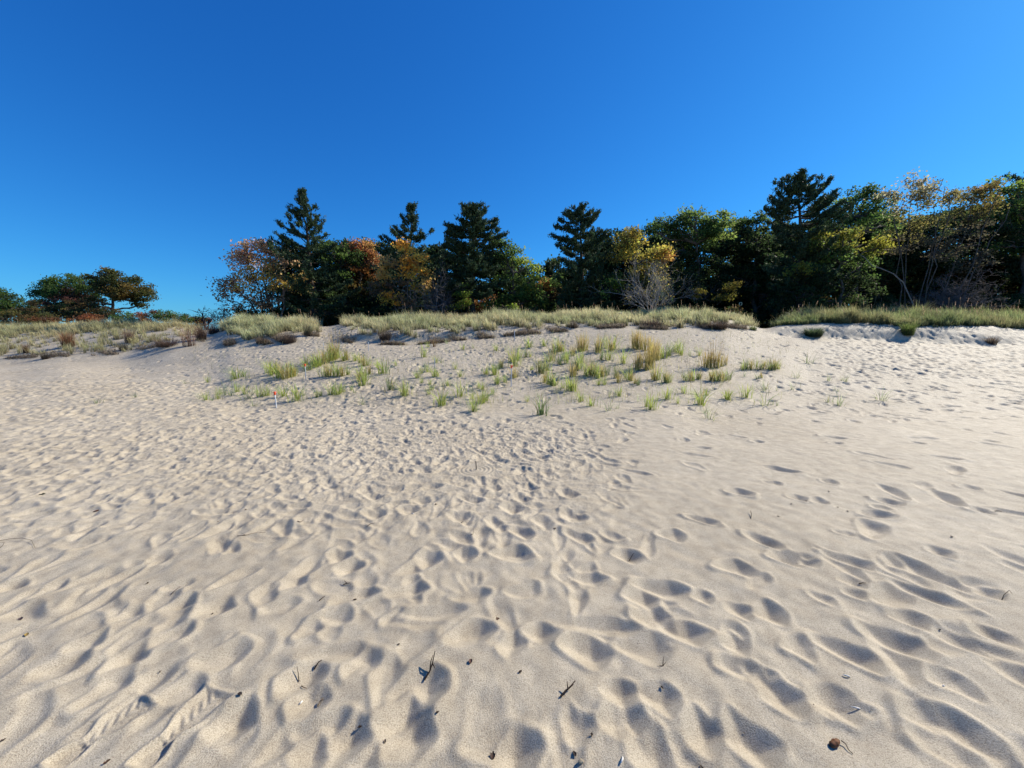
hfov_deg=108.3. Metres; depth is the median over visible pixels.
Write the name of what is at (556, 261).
broadleaf tree
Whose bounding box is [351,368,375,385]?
beach grass tuft
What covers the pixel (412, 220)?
pine tree
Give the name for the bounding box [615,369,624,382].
beach grass tuft
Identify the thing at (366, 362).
beach grass tuft
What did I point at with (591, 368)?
beach grass tuft
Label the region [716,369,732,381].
beach grass tuft
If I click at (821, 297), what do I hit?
shrub
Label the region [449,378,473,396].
beach grass tuft
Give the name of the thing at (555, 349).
beach grass tuft
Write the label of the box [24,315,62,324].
shrub
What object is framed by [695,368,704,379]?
beach grass tuft
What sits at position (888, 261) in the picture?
broadleaf tree
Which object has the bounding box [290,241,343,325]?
broadleaf tree
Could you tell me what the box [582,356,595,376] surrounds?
beach grass tuft
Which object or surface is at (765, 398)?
beach grass tuft
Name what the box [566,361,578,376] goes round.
beach grass tuft
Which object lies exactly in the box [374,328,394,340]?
dune shrub
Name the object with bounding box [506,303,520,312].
sapling
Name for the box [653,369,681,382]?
beach grass tuft
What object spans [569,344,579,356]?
beach grass tuft
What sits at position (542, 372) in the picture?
beach grass tuft
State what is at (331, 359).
beach grass tuft
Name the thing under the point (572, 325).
dune shrub
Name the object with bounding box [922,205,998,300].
broadleaf tree
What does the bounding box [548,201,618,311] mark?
pine tree
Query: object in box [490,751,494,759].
dead leaf
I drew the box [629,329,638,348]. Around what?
beach grass tuft
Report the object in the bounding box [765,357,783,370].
beach grass tuft
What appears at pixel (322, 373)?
beach grass tuft
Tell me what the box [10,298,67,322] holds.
shrub
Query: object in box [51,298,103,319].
shrub
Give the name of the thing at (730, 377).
beach grass tuft
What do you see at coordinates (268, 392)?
beach grass tuft
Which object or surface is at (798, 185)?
pine tree
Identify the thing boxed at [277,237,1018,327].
woods
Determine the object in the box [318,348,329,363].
beach grass tuft
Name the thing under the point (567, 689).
twig
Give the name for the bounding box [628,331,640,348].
beach grass tuft
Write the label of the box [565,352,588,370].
beach grass tuft
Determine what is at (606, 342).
beach grass tuft
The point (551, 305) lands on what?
shrub
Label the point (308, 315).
shrub
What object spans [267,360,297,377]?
beach grass tuft
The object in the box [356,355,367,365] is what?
beach grass tuft
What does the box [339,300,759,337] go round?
dune grass
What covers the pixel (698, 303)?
shrub
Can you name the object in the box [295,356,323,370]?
beach grass tuft
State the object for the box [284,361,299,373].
beach grass tuft
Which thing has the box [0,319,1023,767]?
beach sand
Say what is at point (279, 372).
beach grass tuft
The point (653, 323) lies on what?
dune shrub
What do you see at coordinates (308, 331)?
dune shrub
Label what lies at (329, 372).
beach grass tuft
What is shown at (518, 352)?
beach grass tuft
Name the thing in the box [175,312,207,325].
shrub
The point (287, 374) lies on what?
beach grass tuft
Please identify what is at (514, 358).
beach grass tuft
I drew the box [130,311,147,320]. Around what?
shrub
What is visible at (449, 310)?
shrub
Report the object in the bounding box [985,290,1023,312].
shrub
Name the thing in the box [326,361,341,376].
beach grass tuft
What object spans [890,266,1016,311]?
shrub
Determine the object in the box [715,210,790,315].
broadleaf tree
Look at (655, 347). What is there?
beach grass tuft
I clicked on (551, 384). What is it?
beach grass tuft
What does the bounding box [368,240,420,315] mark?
broadleaf tree
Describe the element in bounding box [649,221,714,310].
broadleaf tree
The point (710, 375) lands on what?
beach grass tuft
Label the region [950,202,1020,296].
broadleaf tree
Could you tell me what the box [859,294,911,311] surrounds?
shrub
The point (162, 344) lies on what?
dune shrub
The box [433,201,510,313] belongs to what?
pine tree
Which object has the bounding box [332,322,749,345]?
dry thatch
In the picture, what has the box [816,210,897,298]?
broadleaf tree
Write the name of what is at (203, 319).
dead shrub
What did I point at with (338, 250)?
broadleaf tree
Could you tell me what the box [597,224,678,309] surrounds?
maple tree
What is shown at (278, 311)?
shrub
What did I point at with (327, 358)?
beach grass tuft
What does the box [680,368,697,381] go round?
beach grass tuft
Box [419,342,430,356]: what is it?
beach grass tuft
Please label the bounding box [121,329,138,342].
dune shrub
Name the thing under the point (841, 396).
beach grass tuft
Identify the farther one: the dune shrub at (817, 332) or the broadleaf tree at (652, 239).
the broadleaf tree at (652, 239)
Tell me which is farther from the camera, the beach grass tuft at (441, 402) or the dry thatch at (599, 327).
the dry thatch at (599, 327)
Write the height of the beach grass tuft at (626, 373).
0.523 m
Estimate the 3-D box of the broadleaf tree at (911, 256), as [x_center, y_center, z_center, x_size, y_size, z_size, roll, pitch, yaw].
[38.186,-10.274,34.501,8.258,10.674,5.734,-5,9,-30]
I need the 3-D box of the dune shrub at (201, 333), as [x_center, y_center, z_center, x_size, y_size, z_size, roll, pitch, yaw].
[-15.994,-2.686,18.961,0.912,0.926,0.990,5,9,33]
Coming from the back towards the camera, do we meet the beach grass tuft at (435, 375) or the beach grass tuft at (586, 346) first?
the beach grass tuft at (586, 346)
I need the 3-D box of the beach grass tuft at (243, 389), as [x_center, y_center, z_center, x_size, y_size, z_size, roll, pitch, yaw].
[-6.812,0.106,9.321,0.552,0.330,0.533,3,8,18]
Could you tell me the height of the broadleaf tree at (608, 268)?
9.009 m
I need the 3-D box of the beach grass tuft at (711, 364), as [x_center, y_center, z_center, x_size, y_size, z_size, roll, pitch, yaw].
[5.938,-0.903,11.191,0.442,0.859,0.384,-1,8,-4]
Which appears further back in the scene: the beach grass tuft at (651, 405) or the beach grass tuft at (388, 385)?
the beach grass tuft at (388, 385)
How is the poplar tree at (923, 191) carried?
on the beach sand
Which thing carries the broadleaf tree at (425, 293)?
on the beach sand
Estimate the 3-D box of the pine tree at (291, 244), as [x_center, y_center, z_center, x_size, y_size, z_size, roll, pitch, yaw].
[-15.500,-9.611,28.807,6.935,11.071,5.832,-1,8,-10]
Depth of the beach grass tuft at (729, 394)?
8.75 m
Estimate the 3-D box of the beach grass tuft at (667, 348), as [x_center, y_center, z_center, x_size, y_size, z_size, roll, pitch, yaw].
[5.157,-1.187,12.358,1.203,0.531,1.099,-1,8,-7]
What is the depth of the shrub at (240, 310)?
27.89 m
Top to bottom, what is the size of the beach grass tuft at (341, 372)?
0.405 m
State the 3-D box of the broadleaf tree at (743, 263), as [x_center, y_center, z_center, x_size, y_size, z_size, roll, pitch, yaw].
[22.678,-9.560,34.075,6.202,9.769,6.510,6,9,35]
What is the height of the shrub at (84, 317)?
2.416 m
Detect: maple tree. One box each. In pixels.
[200,236,314,316]
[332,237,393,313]
[363,237,438,313]
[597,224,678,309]
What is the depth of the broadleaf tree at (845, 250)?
25.84 m
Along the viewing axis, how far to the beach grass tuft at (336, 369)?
10.64 m
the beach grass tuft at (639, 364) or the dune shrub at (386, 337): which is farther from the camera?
the dune shrub at (386, 337)
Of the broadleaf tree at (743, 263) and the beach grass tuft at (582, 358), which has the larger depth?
the broadleaf tree at (743, 263)
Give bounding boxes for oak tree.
[24,273,102,322]
[78,266,161,320]
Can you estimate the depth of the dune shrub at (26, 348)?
18.91 m
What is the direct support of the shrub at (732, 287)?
on the beach sand
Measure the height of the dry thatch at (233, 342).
0.911 m
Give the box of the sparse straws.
[193,328,802,407]
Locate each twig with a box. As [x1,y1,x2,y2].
[424,652,434,679]
[560,681,574,696]
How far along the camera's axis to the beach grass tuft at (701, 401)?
8.18 m
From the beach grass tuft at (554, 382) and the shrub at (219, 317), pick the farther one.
the shrub at (219, 317)
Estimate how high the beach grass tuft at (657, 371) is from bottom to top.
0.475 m
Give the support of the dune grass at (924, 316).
on the beach sand
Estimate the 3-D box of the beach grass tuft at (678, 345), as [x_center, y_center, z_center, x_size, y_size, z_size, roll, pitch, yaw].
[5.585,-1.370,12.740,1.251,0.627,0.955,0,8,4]
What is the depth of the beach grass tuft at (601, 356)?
11.85 m
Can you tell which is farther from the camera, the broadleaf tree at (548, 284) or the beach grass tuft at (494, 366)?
the broadleaf tree at (548, 284)
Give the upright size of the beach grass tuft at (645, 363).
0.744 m
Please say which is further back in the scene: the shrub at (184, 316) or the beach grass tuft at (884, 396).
the shrub at (184, 316)
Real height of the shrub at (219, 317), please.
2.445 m
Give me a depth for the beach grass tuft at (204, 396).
8.85 m
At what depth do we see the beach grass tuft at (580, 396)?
8.37 m
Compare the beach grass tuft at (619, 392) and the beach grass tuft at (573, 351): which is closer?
the beach grass tuft at (619, 392)
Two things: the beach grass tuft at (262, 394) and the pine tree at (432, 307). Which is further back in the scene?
the pine tree at (432, 307)
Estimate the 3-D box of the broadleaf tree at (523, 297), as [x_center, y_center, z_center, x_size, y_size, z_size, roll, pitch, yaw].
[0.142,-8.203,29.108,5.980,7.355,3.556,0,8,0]
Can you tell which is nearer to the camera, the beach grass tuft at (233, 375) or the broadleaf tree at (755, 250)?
the beach grass tuft at (233, 375)
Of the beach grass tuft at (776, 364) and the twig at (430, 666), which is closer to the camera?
the twig at (430, 666)
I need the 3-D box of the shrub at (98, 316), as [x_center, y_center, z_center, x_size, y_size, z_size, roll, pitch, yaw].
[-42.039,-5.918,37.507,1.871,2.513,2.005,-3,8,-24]
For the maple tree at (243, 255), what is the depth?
27.91 m
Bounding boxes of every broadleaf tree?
[0,287,39,324]
[253,250,322,318]
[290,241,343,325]
[302,239,369,324]
[320,236,365,321]
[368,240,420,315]
[404,245,453,314]
[418,288,428,310]
[423,241,470,314]
[468,247,526,315]
[475,234,552,313]
[486,258,544,311]
[530,272,567,313]
[538,254,594,309]
[582,239,634,312]
[598,227,650,310]
[619,229,682,311]
[640,203,742,309]
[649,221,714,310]
[694,220,749,312]
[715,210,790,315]
[722,223,789,326]
[767,219,831,301]
[768,221,912,309]
[802,219,850,298]
[809,182,903,307]
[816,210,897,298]
[853,213,915,307]
[867,205,937,299]
[889,210,969,306]
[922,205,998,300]
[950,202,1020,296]
[963,172,1023,301]
[986,224,1022,297]
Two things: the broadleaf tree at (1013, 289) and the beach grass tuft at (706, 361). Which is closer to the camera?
the beach grass tuft at (706, 361)
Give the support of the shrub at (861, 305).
on the beach sand
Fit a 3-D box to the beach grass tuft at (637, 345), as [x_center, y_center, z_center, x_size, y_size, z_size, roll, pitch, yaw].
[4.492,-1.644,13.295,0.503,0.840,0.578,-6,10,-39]
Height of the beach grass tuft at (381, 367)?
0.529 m
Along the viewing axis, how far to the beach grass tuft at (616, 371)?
10.11 m
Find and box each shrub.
[0,308,65,325]
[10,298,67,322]
[19,342,29,353]
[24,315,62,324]
[37,352,51,359]
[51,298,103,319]
[52,330,77,347]
[65,313,103,323]
[89,306,124,319]
[91,313,107,320]
[108,311,134,322]
[115,342,129,350]
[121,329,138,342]
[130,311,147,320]
[139,309,167,322]
[146,337,179,347]
[149,309,179,321]
[174,321,197,346]
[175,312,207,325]
[190,324,207,339]
[191,307,215,329]
[203,300,230,325]
[204,322,220,333]
[230,307,258,319]
[253,336,270,343]
[254,303,295,317]
[277,330,298,343]
[280,309,310,317]
[301,323,312,336]
[314,304,348,325]
[337,305,366,322]
[363,306,394,317]
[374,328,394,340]
[393,306,424,315]
[439,304,456,314]
[468,293,497,314]
[520,305,540,313]
[543,302,574,313]
[566,319,579,328]
[589,251,702,311]
[594,298,625,311]
[639,317,661,326]
[658,299,691,310]
[682,299,708,311]
[684,279,744,310]
[705,319,731,329]
[713,305,743,313]
[740,309,766,321]
[753,299,790,322]
[793,296,832,312]
[799,326,829,336]
[826,298,876,311]
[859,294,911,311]
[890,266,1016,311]
[896,321,921,335]
[949,292,1007,312]
[982,336,1002,344]
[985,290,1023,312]
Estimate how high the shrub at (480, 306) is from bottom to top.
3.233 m
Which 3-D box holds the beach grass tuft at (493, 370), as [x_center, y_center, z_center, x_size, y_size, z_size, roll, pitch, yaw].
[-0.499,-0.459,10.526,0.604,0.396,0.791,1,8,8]
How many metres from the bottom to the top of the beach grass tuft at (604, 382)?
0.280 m
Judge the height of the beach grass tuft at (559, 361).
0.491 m
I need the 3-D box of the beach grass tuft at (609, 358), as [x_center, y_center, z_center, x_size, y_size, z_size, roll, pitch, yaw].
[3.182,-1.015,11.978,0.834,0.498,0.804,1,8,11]
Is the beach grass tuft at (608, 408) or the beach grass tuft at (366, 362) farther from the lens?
the beach grass tuft at (366, 362)
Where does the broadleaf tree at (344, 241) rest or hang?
on the beach sand
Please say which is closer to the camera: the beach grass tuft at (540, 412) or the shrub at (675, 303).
the beach grass tuft at (540, 412)
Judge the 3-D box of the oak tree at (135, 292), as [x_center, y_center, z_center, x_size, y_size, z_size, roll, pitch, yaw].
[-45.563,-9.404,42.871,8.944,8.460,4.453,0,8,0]
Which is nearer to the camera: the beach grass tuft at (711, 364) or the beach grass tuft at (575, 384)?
the beach grass tuft at (575, 384)
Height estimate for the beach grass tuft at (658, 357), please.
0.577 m
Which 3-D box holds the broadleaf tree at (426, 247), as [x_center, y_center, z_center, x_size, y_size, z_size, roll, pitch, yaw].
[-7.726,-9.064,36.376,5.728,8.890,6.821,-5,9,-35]
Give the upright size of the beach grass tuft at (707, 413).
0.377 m
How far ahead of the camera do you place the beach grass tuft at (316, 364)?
11.77 m
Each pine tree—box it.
[266,187,361,321]
[369,201,446,313]
[395,258,471,315]
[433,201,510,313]
[536,260,559,311]
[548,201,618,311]
[760,167,854,316]
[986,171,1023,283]
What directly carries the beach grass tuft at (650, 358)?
on the beach sand
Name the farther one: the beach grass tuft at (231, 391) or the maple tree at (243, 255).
the maple tree at (243, 255)
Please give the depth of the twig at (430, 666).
1.78 m
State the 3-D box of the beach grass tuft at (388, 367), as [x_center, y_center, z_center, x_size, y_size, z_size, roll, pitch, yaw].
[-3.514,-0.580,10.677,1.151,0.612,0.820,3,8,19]
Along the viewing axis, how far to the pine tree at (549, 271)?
31.87 m
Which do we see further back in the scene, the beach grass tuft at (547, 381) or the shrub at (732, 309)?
the shrub at (732, 309)
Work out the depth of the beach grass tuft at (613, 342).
13.20 m
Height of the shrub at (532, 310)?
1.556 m
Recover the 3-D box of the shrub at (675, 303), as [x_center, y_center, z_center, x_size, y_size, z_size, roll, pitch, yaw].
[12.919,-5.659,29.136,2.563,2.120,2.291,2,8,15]
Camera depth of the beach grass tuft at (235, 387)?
9.64 m
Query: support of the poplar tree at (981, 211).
on the beach sand
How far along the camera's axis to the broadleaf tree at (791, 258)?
33.95 m
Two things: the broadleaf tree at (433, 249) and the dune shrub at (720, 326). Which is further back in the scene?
the broadleaf tree at (433, 249)
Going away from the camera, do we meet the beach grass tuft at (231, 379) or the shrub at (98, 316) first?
the beach grass tuft at (231, 379)
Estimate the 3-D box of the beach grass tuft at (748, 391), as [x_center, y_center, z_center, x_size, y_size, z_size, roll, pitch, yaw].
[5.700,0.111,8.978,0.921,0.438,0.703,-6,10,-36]
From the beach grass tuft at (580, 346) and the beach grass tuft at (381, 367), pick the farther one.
the beach grass tuft at (580, 346)
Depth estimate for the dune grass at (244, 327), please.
19.14 m
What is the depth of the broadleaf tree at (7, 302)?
40.88 m
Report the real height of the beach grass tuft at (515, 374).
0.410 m
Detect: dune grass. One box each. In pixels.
[0,310,204,355]
[216,310,323,339]
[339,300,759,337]
[768,295,1023,328]
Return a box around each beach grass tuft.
[198,391,212,400]
[221,366,235,380]
[224,385,248,395]
[225,380,245,392]
[227,366,244,378]
[231,382,251,393]
[233,385,264,399]
[252,380,269,396]
[255,387,273,395]
[257,360,276,375]
[258,360,272,372]
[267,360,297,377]
[267,363,284,378]
[271,381,298,396]
[277,361,296,379]
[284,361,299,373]
[284,381,309,401]
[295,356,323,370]
[302,351,329,367]
[313,365,329,376]
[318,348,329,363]
[319,329,348,359]
[319,347,333,362]
[320,334,345,359]
[322,332,338,360]
[322,381,342,395]
[324,363,332,376]
[325,381,344,394]
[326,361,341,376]
[331,362,344,376]
[338,349,352,360]
[339,365,346,375]
[342,344,350,359]
[344,363,352,374]
[348,362,367,376]
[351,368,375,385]
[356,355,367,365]
[362,355,374,365]
[371,357,389,373]
[373,373,401,390]
[380,378,413,396]
[384,354,394,374]
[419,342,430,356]
[428,366,441,376]
[432,385,457,406]
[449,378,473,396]
[466,396,489,411]
[472,387,496,403]
[485,362,497,374]
[488,364,501,374]
[508,348,529,366]
[508,364,518,377]
[509,344,529,360]
[522,337,537,347]
[529,393,575,415]
[533,356,551,373]
[541,370,558,385]
[542,358,553,370]
[543,336,567,351]
[543,343,557,353]
[543,366,557,384]
[548,372,563,386]
[550,339,567,351]
[553,352,569,365]
[558,375,579,390]
[559,351,571,362]
[561,374,583,391]
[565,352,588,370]
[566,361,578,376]
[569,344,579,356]
[573,348,586,363]
[574,331,587,350]
[575,331,589,351]
[575,390,584,401]
[580,394,600,406]
[581,360,594,374]
[582,330,590,350]
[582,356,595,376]
[582,358,601,375]
[583,365,602,378]
[591,399,624,411]
[592,334,606,352]
[592,350,611,360]
[599,335,612,348]
[599,347,616,360]
[599,365,609,376]
[599,375,607,384]
[605,334,625,349]
[608,347,632,363]
[610,366,620,377]
[610,386,623,395]
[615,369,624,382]
[620,364,644,380]
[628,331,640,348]
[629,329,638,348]
[629,347,644,370]
[635,331,641,349]
[635,338,660,368]
[639,331,646,349]
[642,332,649,350]
[642,390,668,410]
[643,341,658,367]
[644,351,651,370]
[647,364,660,380]
[649,335,663,360]
[652,367,664,379]
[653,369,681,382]
[655,344,663,359]
[658,386,678,399]
[660,343,671,358]
[664,345,677,355]
[669,339,685,352]
[673,342,687,355]
[677,404,717,420]
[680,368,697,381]
[683,368,694,380]
[691,383,716,406]
[695,347,719,368]
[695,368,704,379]
[701,340,715,367]
[705,369,715,381]
[706,368,725,381]
[709,337,722,368]
[714,340,723,367]
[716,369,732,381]
[718,387,739,399]
[725,368,736,379]
[739,383,759,397]
[742,355,754,369]
[750,388,789,405]
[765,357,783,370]
[770,359,782,369]
[797,349,820,363]
[824,389,875,405]
[872,385,911,400]
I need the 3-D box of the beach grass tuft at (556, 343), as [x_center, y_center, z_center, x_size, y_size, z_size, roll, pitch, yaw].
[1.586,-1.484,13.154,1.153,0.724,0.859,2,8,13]
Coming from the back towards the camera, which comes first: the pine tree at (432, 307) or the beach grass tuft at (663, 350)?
the pine tree at (432, 307)
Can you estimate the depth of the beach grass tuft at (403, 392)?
8.74 m
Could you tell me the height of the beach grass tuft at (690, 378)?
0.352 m
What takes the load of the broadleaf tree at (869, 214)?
on the beach sand
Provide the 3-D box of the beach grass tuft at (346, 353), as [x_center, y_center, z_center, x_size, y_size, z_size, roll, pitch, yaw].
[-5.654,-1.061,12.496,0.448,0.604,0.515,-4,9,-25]
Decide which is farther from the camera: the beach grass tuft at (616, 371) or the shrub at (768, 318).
the shrub at (768, 318)
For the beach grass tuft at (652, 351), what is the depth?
11.02 m
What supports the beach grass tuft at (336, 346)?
on the beach sand
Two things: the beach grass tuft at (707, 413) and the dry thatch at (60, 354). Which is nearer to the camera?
the beach grass tuft at (707, 413)
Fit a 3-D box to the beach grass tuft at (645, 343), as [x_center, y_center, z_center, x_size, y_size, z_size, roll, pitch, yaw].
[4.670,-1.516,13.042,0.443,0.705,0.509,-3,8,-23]
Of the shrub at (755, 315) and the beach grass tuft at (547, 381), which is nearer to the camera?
the beach grass tuft at (547, 381)
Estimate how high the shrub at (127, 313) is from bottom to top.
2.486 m
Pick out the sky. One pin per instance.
(142, 138)
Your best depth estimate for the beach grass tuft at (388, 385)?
9.25 m
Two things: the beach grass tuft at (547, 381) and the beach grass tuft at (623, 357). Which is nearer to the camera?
the beach grass tuft at (547, 381)
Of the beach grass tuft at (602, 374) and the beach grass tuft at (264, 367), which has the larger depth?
the beach grass tuft at (264, 367)
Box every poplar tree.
[863,166,969,308]
[924,175,1014,309]
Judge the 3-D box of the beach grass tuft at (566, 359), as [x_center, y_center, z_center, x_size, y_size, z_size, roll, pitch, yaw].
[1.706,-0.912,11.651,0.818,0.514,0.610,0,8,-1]
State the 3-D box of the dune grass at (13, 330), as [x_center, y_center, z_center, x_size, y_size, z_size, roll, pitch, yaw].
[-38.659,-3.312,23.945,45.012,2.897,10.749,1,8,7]
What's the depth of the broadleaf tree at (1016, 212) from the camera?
28.17 m
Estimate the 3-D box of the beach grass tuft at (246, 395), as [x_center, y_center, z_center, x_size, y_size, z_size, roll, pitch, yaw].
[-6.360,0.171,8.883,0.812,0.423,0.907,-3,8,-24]
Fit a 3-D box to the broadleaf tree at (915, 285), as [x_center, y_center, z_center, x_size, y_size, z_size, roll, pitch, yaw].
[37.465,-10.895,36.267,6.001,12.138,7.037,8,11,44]
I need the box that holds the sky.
[0,0,1023,327]
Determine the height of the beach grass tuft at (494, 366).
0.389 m
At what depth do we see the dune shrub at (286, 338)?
16.52 m
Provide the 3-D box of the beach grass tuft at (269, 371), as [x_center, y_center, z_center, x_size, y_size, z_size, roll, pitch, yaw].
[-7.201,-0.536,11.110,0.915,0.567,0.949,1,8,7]
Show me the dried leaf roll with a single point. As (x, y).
(834, 743)
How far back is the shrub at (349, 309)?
28.95 m
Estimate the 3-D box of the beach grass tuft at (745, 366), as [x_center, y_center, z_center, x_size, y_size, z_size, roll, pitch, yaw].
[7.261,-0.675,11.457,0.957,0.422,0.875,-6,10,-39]
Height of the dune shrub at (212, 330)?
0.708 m
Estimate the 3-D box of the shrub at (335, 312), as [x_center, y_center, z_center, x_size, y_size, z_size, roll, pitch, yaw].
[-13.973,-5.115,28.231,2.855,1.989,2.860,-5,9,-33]
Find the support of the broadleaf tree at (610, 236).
on the beach sand
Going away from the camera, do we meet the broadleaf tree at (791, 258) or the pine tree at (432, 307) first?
the pine tree at (432, 307)
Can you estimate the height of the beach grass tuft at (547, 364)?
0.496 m
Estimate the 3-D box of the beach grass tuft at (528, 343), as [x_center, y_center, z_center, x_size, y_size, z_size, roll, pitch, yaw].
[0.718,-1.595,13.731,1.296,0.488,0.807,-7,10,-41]
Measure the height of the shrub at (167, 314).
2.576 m
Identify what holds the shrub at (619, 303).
on the beach sand
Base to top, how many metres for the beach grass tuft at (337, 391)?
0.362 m
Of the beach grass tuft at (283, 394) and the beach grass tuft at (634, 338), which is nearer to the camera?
the beach grass tuft at (283, 394)
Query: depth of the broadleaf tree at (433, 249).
33.32 m
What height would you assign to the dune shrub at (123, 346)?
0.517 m
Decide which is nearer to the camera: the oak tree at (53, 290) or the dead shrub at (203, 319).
the dead shrub at (203, 319)
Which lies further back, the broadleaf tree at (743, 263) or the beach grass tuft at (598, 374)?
the broadleaf tree at (743, 263)
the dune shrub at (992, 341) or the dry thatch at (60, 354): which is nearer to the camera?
the dune shrub at (992, 341)
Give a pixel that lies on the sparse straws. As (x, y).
(542, 368)
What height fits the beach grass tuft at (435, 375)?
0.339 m
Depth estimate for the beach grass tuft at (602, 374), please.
10.29 m
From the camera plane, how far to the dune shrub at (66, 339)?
19.31 m
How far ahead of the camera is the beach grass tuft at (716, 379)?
10.09 m
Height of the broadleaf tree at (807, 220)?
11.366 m
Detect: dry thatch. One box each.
[2,337,204,359]
[216,331,319,346]
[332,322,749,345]
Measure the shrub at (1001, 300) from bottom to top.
2.474 m
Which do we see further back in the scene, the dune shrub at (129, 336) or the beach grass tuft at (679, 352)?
the dune shrub at (129, 336)
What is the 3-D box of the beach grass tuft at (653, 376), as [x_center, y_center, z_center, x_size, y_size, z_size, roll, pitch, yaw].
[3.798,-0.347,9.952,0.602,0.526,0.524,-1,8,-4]
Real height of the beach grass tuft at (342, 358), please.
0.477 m
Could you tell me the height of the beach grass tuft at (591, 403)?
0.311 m
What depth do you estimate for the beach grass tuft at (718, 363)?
11.23 m
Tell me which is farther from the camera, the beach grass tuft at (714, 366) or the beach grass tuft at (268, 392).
the beach grass tuft at (714, 366)
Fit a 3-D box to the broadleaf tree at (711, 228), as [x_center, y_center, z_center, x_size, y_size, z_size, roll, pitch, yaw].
[14.554,-9.482,30.088,9.418,9.560,4.948,0,8,0]
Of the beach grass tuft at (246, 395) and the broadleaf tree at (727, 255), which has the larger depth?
the broadleaf tree at (727, 255)
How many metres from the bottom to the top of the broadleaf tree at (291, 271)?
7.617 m
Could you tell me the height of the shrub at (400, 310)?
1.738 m
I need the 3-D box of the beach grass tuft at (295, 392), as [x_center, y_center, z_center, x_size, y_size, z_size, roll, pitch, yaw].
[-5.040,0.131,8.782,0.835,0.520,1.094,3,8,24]
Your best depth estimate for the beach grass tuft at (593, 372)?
10.23 m
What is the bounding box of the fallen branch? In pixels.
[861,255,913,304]
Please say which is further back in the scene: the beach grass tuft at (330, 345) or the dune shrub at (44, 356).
the dune shrub at (44, 356)
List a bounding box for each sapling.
[451,282,473,314]
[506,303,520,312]
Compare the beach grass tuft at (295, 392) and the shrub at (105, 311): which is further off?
the shrub at (105, 311)
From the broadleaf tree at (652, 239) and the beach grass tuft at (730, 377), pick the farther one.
the broadleaf tree at (652, 239)
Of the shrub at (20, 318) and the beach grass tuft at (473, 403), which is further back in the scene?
the shrub at (20, 318)
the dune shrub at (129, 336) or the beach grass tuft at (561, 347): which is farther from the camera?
the dune shrub at (129, 336)
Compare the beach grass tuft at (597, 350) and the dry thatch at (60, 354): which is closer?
the beach grass tuft at (597, 350)
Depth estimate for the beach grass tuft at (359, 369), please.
10.53 m
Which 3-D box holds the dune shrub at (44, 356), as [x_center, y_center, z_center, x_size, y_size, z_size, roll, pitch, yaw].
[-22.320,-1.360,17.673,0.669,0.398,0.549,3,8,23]
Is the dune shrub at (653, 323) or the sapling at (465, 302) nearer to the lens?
the dune shrub at (653, 323)
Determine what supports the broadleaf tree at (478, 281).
on the beach sand
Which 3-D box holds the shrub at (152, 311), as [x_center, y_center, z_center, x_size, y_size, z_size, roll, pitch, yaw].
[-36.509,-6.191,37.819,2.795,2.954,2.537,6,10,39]
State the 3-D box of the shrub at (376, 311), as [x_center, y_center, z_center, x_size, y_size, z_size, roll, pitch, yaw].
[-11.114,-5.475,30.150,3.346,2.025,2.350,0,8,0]
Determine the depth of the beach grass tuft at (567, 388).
9.04 m
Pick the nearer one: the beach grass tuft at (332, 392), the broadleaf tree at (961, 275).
the beach grass tuft at (332, 392)
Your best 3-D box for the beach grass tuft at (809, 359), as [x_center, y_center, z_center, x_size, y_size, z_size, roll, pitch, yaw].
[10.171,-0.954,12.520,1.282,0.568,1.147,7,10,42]
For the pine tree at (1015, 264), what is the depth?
31.82 m
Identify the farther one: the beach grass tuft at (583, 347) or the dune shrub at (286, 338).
the dune shrub at (286, 338)
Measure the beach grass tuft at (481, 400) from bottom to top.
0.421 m
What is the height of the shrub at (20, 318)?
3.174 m
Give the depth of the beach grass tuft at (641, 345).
13.19 m
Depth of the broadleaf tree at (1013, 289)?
34.78 m
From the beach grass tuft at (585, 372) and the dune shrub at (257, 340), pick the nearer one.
the beach grass tuft at (585, 372)
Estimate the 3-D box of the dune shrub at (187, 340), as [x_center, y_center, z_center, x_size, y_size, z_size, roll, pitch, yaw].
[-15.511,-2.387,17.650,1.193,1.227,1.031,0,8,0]
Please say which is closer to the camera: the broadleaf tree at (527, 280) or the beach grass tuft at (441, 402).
the beach grass tuft at (441, 402)
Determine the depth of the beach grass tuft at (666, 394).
8.43 m
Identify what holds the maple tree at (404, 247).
on the beach sand
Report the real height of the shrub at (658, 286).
4.811 m
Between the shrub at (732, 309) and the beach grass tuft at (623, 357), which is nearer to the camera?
the beach grass tuft at (623, 357)
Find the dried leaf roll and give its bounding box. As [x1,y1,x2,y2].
[829,738,852,753]
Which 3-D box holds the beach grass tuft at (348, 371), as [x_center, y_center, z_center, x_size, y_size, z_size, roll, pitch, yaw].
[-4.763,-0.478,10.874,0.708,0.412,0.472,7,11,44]

